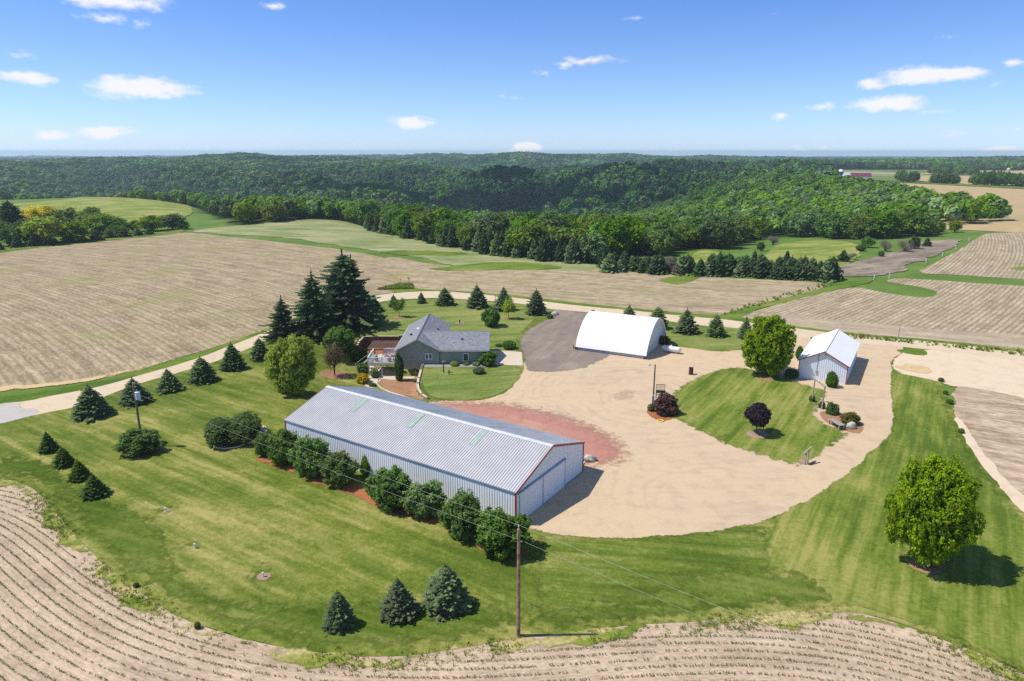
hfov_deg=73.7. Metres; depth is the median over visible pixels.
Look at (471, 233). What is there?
conifer tree
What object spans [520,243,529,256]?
conifer tree
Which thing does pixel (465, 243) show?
conifer tree
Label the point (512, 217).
leafy tree
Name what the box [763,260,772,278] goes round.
conifer tree
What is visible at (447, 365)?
gravel path
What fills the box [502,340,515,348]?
round shrub
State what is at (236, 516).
lawn
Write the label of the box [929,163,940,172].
leafy tree
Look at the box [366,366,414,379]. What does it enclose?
concrete path
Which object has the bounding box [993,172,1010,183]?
leafy tree
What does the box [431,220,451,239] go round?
leafy tree
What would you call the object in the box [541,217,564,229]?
leafy tree
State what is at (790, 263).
conifer tree
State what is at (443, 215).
leafy tree
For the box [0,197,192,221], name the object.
meadow
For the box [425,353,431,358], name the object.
window
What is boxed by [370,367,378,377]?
shrub
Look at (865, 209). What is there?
leafy tree
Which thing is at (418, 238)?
conifer tree
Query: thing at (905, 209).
leafy tree
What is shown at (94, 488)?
spruce tree
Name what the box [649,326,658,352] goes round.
end door
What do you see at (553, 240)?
conifer tree
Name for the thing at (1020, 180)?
leafy tree
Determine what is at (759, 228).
leafy tree
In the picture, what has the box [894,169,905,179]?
leafy tree
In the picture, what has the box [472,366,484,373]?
shrub
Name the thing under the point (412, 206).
leafy tree
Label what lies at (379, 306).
spruce tree
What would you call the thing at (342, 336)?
round tree
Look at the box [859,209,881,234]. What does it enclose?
leafy tree
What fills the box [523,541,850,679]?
power wire
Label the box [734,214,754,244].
leafy tree
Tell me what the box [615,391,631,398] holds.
asphalt stain
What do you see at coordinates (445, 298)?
spruce tree
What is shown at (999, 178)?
leafy tree
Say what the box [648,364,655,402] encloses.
yard light pole
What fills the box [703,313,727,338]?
spruce tree
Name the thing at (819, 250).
meadow
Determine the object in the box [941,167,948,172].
leafy tree
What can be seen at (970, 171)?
leafy tree
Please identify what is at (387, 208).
leafy tree
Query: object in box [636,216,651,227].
leafy tree
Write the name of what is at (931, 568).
bed ground
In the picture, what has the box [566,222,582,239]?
leafy tree
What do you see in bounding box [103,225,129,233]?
leafy tree
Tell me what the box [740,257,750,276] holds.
conifer tree
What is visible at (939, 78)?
sky
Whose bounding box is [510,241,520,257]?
conifer tree
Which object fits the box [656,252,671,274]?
conifer tree
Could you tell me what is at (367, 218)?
conifer tree
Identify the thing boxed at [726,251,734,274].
conifer tree
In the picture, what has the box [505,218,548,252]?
leafy tree
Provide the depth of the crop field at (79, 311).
171.24 m
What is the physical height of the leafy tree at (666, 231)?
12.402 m
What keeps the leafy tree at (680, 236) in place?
on the ground at (198, 217)
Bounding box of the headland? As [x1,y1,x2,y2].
[745,314,1023,348]
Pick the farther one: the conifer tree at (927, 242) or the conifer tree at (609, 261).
the conifer tree at (927, 242)
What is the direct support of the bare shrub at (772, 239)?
on the ground at (198, 217)
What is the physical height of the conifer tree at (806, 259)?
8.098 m
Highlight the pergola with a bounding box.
[368,341,398,365]
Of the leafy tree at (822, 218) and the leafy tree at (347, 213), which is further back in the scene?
the leafy tree at (347, 213)
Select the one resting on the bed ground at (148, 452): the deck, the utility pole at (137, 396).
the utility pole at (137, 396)
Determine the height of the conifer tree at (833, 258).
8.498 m
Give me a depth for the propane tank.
122.57 m
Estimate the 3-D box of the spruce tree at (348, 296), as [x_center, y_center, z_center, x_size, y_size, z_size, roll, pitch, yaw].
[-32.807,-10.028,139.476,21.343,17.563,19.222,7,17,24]
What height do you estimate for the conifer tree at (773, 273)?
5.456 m
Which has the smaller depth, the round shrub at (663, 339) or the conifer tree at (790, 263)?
the round shrub at (663, 339)
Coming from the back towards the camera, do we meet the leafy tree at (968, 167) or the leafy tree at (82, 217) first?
the leafy tree at (968, 167)
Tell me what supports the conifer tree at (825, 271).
on the ground at (198, 217)
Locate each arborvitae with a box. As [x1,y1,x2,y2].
[394,352,403,380]
[795,346,803,358]
[825,370,838,387]
[825,401,839,415]
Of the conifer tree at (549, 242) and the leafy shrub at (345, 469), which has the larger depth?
the conifer tree at (549, 242)
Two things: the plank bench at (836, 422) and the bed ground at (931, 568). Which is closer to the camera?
the bed ground at (931, 568)
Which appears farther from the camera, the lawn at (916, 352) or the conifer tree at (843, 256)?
the conifer tree at (843, 256)
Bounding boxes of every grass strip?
[0,229,184,252]
[0,294,369,403]
[391,287,1023,351]
[874,179,1023,188]
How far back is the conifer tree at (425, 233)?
280.12 m
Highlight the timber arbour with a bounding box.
[811,378,825,408]
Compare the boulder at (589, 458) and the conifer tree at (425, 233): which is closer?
the boulder at (589, 458)
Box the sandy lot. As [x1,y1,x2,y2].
[892,350,1023,397]
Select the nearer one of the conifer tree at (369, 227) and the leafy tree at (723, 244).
the leafy tree at (723, 244)
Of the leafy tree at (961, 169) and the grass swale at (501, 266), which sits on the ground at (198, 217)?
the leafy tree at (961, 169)
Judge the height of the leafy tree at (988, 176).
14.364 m
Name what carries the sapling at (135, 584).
on the weedy verge
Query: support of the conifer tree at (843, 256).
on the meadow at (819, 250)
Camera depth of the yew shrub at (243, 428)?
84.09 m
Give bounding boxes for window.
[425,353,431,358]
[463,353,468,360]
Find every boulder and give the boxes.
[584,454,596,461]
[846,421,856,429]
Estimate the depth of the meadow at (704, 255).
243.06 m
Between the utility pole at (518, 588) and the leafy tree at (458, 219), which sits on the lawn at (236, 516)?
the utility pole at (518, 588)
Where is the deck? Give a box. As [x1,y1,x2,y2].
[355,348,396,374]
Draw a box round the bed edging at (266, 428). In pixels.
[208,425,267,448]
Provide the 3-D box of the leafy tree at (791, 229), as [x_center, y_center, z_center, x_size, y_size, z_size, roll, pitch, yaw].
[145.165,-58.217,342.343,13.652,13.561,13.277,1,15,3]
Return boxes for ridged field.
[741,278,1023,348]
[920,232,1023,279]
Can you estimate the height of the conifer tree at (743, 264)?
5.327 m
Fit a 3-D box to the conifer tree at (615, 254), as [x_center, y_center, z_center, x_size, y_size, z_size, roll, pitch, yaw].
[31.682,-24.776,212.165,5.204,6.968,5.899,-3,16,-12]
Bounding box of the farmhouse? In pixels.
[394,313,490,369]
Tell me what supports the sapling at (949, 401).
on the lawn at (835, 543)
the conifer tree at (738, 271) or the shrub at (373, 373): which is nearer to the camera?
the shrub at (373, 373)
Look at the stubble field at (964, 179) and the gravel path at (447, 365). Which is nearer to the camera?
the gravel path at (447, 365)
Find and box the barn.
[850,173,871,178]
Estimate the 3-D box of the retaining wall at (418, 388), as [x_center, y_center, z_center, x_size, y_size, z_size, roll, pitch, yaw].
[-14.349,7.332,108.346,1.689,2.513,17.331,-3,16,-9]
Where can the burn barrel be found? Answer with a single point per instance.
(690, 370)
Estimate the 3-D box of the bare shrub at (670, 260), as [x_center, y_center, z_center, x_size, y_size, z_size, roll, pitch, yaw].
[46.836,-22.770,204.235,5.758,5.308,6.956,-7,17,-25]
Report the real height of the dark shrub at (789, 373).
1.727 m
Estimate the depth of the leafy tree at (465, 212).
298.91 m
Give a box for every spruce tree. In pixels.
[9,235,25,247]
[26,234,43,246]
[35,431,59,455]
[44,236,62,244]
[51,446,78,469]
[60,236,76,242]
[65,459,92,483]
[67,383,114,422]
[76,473,111,501]
[87,230,104,240]
[103,230,116,238]
[116,229,131,236]
[116,376,153,408]
[132,229,146,235]
[143,228,154,234]
[153,369,183,393]
[182,356,224,385]
[218,342,247,372]
[248,337,269,361]
[255,295,305,342]
[277,269,355,341]
[314,249,388,332]
[320,591,357,637]
[372,295,384,310]
[377,579,420,626]
[387,295,396,307]
[416,292,425,303]
[419,562,475,625]
[433,286,456,306]
[464,283,489,308]
[491,285,515,312]
[524,288,548,316]
[623,304,635,314]
[648,305,670,329]
[670,307,699,335]
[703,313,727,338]
[736,317,751,339]
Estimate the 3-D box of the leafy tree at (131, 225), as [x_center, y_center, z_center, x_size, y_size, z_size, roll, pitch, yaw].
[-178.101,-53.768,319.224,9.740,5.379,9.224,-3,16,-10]
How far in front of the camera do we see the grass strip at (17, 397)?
106.83 m
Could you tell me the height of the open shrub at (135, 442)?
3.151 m
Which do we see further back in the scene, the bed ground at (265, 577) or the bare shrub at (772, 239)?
the bare shrub at (772, 239)
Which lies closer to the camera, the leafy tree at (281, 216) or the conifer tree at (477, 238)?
the conifer tree at (477, 238)
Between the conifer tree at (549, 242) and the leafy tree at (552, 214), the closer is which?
the conifer tree at (549, 242)
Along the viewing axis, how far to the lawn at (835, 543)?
61.92 m
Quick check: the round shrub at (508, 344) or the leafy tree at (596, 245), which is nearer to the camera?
the round shrub at (508, 344)
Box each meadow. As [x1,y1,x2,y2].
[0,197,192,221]
[691,250,718,262]
[765,240,860,265]
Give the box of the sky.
[0,0,1023,156]
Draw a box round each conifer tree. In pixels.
[0,200,28,225]
[363,215,369,228]
[366,219,372,230]
[371,215,379,231]
[376,215,387,233]
[384,220,391,234]
[389,223,397,235]
[399,220,410,238]
[409,224,415,238]
[414,230,421,240]
[421,221,430,241]
[426,226,435,243]
[435,232,441,245]
[437,226,447,246]
[444,223,459,247]
[461,235,468,250]
[464,227,474,250]
[470,231,481,251]
[477,232,490,254]
[487,228,494,244]
[487,230,502,255]
[498,231,513,256]
[499,227,505,245]
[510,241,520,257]
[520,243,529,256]
[527,237,537,258]
[534,234,550,261]
[545,231,555,258]
[550,235,556,253]
[551,242,564,261]
[561,234,581,263]
[562,242,566,253]
[575,240,580,256]
[578,236,593,263]
[596,253,619,273]
[596,255,605,267]
[612,251,618,263]
[616,259,627,272]
[617,251,629,268]
[622,258,628,270]
[627,256,638,271]
[635,256,640,269]
[635,259,646,273]
[644,256,651,271]
[645,253,664,274]
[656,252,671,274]
[669,254,690,275]
[686,257,692,272]
[690,257,695,266]
[690,259,705,276]
[700,259,715,276]
[703,253,714,264]
[709,260,715,274]
[713,251,731,276]
[725,256,734,275]
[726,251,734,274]
[731,262,746,277]
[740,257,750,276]
[740,262,749,276]
[746,255,756,276]
[748,257,768,278]
[757,253,765,260]
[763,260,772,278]
[767,263,780,279]
[773,257,783,266]
[776,266,787,279]
[782,251,790,260]
[784,255,797,279]
[787,260,807,280]
[796,257,810,280]
[803,256,809,265]
[805,256,818,281]
[810,267,820,281]
[815,258,837,282]
[820,256,839,282]
[831,256,843,278]
[835,260,844,281]
[837,249,852,261]
[922,238,932,246]
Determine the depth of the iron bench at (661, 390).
100.01 m
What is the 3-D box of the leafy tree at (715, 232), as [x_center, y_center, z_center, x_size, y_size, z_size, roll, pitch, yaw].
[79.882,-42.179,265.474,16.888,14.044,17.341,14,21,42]
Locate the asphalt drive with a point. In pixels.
(547, 346)
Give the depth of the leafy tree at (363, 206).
350.79 m
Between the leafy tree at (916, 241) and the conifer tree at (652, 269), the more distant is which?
the leafy tree at (916, 241)
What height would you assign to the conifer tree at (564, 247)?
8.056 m
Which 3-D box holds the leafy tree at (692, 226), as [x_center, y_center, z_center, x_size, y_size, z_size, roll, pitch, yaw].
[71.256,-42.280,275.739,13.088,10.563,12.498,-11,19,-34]
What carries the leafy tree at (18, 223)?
on the grass strip at (157, 233)
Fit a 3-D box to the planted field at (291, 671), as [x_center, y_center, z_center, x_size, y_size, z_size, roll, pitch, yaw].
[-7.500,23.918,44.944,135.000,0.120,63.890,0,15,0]
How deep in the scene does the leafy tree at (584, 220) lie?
260.15 m
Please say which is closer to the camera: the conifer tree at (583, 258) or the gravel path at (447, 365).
the gravel path at (447, 365)
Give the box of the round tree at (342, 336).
[323,325,354,352]
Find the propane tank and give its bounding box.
[662,345,680,353]
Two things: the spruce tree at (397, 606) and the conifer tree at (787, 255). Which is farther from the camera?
the conifer tree at (787, 255)
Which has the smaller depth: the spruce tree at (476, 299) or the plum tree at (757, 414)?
the plum tree at (757, 414)
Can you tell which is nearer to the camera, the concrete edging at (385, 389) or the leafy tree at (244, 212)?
the concrete edging at (385, 389)
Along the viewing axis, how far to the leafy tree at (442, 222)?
273.37 m
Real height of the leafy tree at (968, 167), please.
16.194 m
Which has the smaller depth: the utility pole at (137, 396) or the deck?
the utility pole at (137, 396)
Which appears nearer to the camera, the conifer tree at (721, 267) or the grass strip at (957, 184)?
the conifer tree at (721, 267)
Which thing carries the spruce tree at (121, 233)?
on the grass strip at (157, 233)
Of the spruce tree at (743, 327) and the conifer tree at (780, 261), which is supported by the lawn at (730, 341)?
the spruce tree at (743, 327)
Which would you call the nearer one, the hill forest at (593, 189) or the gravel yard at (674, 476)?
the gravel yard at (674, 476)
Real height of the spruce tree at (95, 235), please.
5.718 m
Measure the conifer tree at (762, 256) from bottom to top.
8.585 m
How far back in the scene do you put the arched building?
123.00 m
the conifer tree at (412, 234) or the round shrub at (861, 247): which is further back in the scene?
the conifer tree at (412, 234)
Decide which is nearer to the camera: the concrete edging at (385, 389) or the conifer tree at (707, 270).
the concrete edging at (385, 389)
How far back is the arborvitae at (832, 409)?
93.84 m
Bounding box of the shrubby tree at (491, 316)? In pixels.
[481,306,500,326]
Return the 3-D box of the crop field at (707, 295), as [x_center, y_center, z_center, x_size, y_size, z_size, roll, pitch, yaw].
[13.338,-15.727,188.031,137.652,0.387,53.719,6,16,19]
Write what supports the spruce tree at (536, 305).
on the lawn at (236, 516)
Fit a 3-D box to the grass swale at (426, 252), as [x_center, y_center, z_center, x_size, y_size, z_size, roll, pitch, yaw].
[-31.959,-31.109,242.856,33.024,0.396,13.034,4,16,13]
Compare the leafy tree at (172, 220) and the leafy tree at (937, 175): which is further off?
the leafy tree at (937, 175)
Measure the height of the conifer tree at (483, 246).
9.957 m
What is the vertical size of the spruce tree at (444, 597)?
4.478 m
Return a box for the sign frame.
[804,446,811,464]
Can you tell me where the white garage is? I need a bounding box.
[797,329,859,384]
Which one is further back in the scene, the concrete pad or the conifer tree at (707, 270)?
the conifer tree at (707, 270)
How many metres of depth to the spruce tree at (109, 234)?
288.33 m
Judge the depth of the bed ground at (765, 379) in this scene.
108.56 m
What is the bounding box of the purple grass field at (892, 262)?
[840,239,961,276]
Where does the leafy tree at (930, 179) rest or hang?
on the grass strip at (957, 184)
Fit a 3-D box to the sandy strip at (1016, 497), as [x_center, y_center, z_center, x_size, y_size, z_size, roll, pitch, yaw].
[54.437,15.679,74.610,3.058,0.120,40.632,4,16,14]
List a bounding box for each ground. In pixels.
[0,161,1023,668]
[122,442,164,454]
[217,427,265,446]
[255,455,528,560]
[256,573,270,579]
[320,370,348,378]
[367,348,395,353]
[380,376,423,399]
[647,407,674,420]
[746,430,768,437]
[759,377,773,380]
[820,411,862,432]
[908,558,944,573]
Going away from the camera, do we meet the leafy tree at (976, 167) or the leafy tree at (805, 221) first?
the leafy tree at (805, 221)
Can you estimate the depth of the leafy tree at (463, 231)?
250.05 m
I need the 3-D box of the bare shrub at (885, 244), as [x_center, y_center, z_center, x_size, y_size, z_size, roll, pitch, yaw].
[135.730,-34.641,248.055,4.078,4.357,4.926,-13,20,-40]
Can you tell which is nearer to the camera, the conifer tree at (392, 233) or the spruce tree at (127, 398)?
the spruce tree at (127, 398)
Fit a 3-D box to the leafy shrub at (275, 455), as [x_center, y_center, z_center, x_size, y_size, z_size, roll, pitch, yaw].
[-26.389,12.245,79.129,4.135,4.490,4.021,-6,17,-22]
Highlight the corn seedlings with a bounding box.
[0,486,1015,680]
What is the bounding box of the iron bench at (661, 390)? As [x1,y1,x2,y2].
[655,384,664,397]
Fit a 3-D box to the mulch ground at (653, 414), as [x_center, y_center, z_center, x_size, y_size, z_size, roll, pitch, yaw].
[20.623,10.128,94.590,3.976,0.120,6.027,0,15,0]
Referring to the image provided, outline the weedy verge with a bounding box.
[0,479,1023,680]
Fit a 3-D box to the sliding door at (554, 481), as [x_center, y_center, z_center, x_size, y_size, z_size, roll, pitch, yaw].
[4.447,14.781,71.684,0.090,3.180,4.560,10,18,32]
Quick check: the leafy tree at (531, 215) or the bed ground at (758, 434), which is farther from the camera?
the leafy tree at (531, 215)
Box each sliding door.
[520,477,543,515]
[543,460,565,503]
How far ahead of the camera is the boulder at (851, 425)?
89.05 m
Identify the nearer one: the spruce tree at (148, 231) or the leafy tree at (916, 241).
the leafy tree at (916, 241)
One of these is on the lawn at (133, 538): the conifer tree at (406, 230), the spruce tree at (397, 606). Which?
the spruce tree at (397, 606)
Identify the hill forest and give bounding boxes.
[0,151,1023,171]
[0,158,1023,216]
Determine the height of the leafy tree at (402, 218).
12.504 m
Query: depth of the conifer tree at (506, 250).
232.93 m
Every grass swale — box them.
[381,250,466,255]
[429,262,561,270]
[659,275,699,284]
[1009,266,1023,269]
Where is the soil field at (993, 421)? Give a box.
[951,386,1023,494]
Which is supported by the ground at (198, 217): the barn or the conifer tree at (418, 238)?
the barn
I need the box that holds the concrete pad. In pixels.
[489,350,522,365]
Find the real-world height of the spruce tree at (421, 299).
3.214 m
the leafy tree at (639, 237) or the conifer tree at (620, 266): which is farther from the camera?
the leafy tree at (639, 237)
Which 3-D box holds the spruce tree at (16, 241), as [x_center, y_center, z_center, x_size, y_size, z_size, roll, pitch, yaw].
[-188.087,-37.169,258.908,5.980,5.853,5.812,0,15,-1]
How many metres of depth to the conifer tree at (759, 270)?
196.81 m
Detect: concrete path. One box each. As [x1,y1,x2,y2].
[364,374,388,387]
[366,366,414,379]
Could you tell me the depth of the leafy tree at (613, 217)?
280.46 m
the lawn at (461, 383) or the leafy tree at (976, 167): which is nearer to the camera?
the lawn at (461, 383)
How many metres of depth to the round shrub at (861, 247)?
248.06 m
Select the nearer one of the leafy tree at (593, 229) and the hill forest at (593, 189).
the leafy tree at (593, 229)
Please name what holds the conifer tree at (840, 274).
on the ground at (198, 217)
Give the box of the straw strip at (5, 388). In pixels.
[0,359,173,390]
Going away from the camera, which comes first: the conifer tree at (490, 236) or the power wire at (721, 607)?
the power wire at (721, 607)
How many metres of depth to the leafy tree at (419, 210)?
313.50 m
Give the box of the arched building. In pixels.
[576,311,665,358]
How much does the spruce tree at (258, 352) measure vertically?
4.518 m
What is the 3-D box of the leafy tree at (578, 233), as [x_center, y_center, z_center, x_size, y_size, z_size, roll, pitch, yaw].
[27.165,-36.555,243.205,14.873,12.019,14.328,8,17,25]
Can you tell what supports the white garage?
on the gravel yard at (674, 476)
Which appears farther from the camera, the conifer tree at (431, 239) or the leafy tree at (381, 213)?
the leafy tree at (381, 213)
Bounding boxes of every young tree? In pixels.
[392,298,405,316]
[501,296,515,318]
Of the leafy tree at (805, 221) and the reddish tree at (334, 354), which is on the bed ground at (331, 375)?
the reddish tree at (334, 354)
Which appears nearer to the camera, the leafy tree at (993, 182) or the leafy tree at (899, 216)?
the leafy tree at (899, 216)
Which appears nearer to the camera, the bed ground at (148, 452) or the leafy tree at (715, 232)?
the bed ground at (148, 452)
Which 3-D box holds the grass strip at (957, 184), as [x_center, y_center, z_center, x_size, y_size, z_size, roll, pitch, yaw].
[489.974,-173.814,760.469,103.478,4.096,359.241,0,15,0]
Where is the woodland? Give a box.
[0,172,1012,234]
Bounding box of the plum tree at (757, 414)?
[743,402,771,432]
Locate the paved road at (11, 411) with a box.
[0,403,38,422]
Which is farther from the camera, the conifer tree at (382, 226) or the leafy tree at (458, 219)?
the conifer tree at (382, 226)
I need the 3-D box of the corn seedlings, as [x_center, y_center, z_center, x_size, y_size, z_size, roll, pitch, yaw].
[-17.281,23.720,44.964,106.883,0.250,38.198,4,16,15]
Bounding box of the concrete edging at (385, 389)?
[376,372,412,398]
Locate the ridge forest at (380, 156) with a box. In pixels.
[0,152,984,158]
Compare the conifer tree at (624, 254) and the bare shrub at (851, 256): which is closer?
the conifer tree at (624, 254)
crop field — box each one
[0,233,404,386]
[194,219,599,270]
[383,257,826,314]
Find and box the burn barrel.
[689,367,693,374]
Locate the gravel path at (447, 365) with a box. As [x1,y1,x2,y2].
[423,364,488,366]
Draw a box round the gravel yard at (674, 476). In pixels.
[428,336,902,538]
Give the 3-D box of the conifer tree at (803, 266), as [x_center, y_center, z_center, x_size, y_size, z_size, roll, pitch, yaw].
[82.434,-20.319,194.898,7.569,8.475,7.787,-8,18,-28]
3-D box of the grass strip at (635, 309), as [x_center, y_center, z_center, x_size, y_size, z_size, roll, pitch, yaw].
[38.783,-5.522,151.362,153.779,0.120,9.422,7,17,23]
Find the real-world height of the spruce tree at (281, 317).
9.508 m
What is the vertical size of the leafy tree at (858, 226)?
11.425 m
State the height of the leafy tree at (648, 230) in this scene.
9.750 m
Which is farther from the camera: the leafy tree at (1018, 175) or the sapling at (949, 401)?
the leafy tree at (1018, 175)
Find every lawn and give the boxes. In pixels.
[0,298,1023,672]
[0,456,831,648]
[246,568,270,580]
[355,299,538,350]
[421,365,521,399]
[533,525,768,627]
[666,324,744,349]
[673,368,848,465]
[763,372,1023,666]
[897,348,926,355]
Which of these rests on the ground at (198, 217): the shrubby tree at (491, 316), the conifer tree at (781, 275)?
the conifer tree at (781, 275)
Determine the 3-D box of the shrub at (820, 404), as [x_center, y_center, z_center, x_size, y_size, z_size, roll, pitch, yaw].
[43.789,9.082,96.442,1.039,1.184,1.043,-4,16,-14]
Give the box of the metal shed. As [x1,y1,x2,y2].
[284,386,584,515]
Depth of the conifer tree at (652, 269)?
201.81 m
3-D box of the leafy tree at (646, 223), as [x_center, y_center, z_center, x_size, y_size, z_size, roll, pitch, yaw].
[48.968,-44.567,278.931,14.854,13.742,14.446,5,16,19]
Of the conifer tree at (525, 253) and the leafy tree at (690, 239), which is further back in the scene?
the leafy tree at (690, 239)
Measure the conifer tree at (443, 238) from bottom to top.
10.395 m
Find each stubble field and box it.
[888,182,1023,231]
[918,176,1022,185]
[924,171,1023,174]
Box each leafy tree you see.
[0,221,22,245]
[10,219,29,242]
[16,215,67,242]
[20,205,61,224]
[44,207,86,224]
[57,220,92,240]
[73,212,109,230]
[80,212,127,231]
[83,207,101,214]
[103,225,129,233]
[122,219,139,230]
[134,214,168,230]
[158,213,186,228]
[175,220,190,229]
[231,202,256,223]
[260,198,287,221]
[272,202,288,220]
[343,206,360,222]
[349,198,377,223]
[363,210,378,223]
[379,210,385,222]
[380,204,404,218]
[383,206,403,230]
[391,210,418,235]
[392,201,405,209]
[406,203,422,213]
[411,211,436,237]
[414,204,431,213]
[427,207,455,229]
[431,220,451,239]
[434,206,456,216]
[435,217,457,226]
[450,208,480,218]
[453,211,476,225]
[454,221,470,234]
[455,223,482,244]
[459,213,477,222]
[469,208,497,226]
[474,211,511,239]
[500,213,517,222]
[505,211,528,220]
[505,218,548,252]
[506,215,537,233]
[517,211,538,221]
[537,210,569,226]
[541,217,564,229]
[546,225,575,247]
[561,213,576,221]
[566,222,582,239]
[571,221,591,247]
[577,212,593,223]
[577,214,601,226]
[579,232,608,261]
[583,221,600,235]
[584,215,614,230]
[586,211,611,221]
[586,219,625,254]
[596,218,635,257]
[607,212,624,219]
[615,214,647,253]
[633,216,648,231]
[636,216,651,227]
[643,226,657,245]
[644,216,671,242]
[645,220,678,251]
[645,229,674,255]
[661,224,687,247]
[674,221,696,246]
[678,223,699,247]
[683,217,706,246]
[686,223,700,247]
[696,214,740,248]
[702,216,736,247]
[729,217,747,245]
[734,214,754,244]
[735,256,742,267]
[746,217,767,240]
[756,242,765,250]
[786,210,820,236]
[786,211,809,236]
[813,210,837,237]
[823,213,853,238]
[847,214,873,239]
[852,211,874,237]
[854,206,872,213]
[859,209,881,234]
[860,236,876,247]
[871,209,903,237]
[888,209,907,236]
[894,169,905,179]
[897,170,907,180]
[897,207,910,233]
[900,207,929,235]
[905,212,939,235]
[906,170,918,181]
[908,236,920,248]
[910,171,920,181]
[917,214,939,233]
[928,173,937,182]
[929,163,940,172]
[931,171,943,182]
[935,221,946,232]
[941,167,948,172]
[943,172,954,182]
[948,220,963,231]
[955,165,966,174]
[964,164,972,173]
[967,168,974,174]
[967,174,974,183]
[971,165,979,173]
[973,172,984,184]
[982,171,994,184]
[990,177,997,185]
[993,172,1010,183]
[994,176,1003,184]
[1004,172,1013,184]
[1010,177,1017,185]
[1012,172,1022,184]
[1017,174,1023,185]
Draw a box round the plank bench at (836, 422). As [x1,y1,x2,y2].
[828,418,844,429]
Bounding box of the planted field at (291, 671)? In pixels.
[0,480,1023,680]
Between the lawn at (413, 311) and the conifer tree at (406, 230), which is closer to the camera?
the lawn at (413, 311)
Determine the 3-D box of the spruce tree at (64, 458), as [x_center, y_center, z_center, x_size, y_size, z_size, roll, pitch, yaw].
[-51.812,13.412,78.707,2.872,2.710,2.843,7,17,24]
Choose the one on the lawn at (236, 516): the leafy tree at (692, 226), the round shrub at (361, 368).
the round shrub at (361, 368)
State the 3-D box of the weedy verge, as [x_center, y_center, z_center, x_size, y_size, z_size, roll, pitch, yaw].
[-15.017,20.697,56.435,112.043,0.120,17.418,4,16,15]
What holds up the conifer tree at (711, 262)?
on the ground at (198, 217)
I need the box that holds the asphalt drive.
[519,309,609,371]
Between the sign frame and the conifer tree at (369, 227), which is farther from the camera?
the conifer tree at (369, 227)
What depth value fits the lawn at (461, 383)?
107.66 m
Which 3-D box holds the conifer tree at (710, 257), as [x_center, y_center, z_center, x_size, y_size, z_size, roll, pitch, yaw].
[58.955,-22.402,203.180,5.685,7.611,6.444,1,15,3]
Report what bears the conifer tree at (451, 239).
on the green crop field at (342, 233)
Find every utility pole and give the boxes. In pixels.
[132,383,140,429]
[516,524,522,636]
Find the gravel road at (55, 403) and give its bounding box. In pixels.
[2,291,1023,416]
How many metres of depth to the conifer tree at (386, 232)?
308.13 m
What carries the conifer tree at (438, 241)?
on the green crop field at (342, 233)
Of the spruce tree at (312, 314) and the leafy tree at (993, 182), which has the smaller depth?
the spruce tree at (312, 314)
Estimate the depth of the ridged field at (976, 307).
159.15 m
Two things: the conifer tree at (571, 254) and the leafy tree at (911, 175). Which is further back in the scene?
the leafy tree at (911, 175)
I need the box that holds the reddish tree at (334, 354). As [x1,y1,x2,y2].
[322,342,343,374]
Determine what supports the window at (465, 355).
in the farmhouse
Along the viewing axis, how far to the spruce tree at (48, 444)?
82.04 m
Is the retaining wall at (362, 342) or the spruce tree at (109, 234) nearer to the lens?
the retaining wall at (362, 342)
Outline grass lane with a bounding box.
[719,279,874,319]
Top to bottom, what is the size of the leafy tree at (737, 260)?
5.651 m
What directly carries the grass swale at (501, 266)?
on the green crop field at (342, 233)
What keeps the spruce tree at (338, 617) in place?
on the lawn at (133, 538)
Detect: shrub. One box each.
[111,428,163,456]
[202,410,262,446]
[253,431,271,456]
[266,428,298,464]
[285,434,331,478]
[318,449,360,487]
[344,344,360,360]
[354,348,368,361]
[356,363,368,372]
[356,373,369,383]
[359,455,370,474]
[363,464,411,513]
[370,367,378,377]
[399,479,447,519]
[436,487,481,540]
[450,361,458,365]
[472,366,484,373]
[474,506,534,560]
[478,350,497,366]
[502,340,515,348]
[647,404,654,410]
[652,392,678,416]
[659,335,670,344]
[665,256,676,271]
[767,236,779,244]
[784,368,798,378]
[818,401,825,407]
[839,411,860,422]
[847,252,856,258]
[855,244,866,250]
[879,239,892,250]
[897,240,914,250]
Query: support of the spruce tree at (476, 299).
on the lawn at (413, 311)
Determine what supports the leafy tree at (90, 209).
on the ground at (198, 217)
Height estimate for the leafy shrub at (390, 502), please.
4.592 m
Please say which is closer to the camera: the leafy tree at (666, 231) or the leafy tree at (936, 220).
the leafy tree at (666, 231)
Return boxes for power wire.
[135,383,514,523]
[148,398,515,538]
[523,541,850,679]
[524,527,903,680]
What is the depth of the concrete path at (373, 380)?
114.14 m
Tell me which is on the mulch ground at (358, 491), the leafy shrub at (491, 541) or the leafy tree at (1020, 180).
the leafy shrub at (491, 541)
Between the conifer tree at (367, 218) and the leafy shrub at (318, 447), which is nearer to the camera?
the leafy shrub at (318, 447)
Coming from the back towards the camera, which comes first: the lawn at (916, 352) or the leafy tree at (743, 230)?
the leafy tree at (743, 230)
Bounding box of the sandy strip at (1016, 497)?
[954,417,1023,511]
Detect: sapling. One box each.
[133,582,138,587]
[194,621,200,629]
[945,398,953,403]
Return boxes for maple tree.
[263,334,317,393]
[741,314,796,375]
[883,452,987,567]
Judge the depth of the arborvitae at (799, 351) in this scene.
118.88 m
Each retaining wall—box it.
[356,335,402,348]
[416,363,429,398]
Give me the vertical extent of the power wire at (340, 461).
0.997 m
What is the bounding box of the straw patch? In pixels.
[895,364,931,373]
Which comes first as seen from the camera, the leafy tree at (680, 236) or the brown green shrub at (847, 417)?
the brown green shrub at (847, 417)
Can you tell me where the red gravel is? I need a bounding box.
[435,402,628,466]

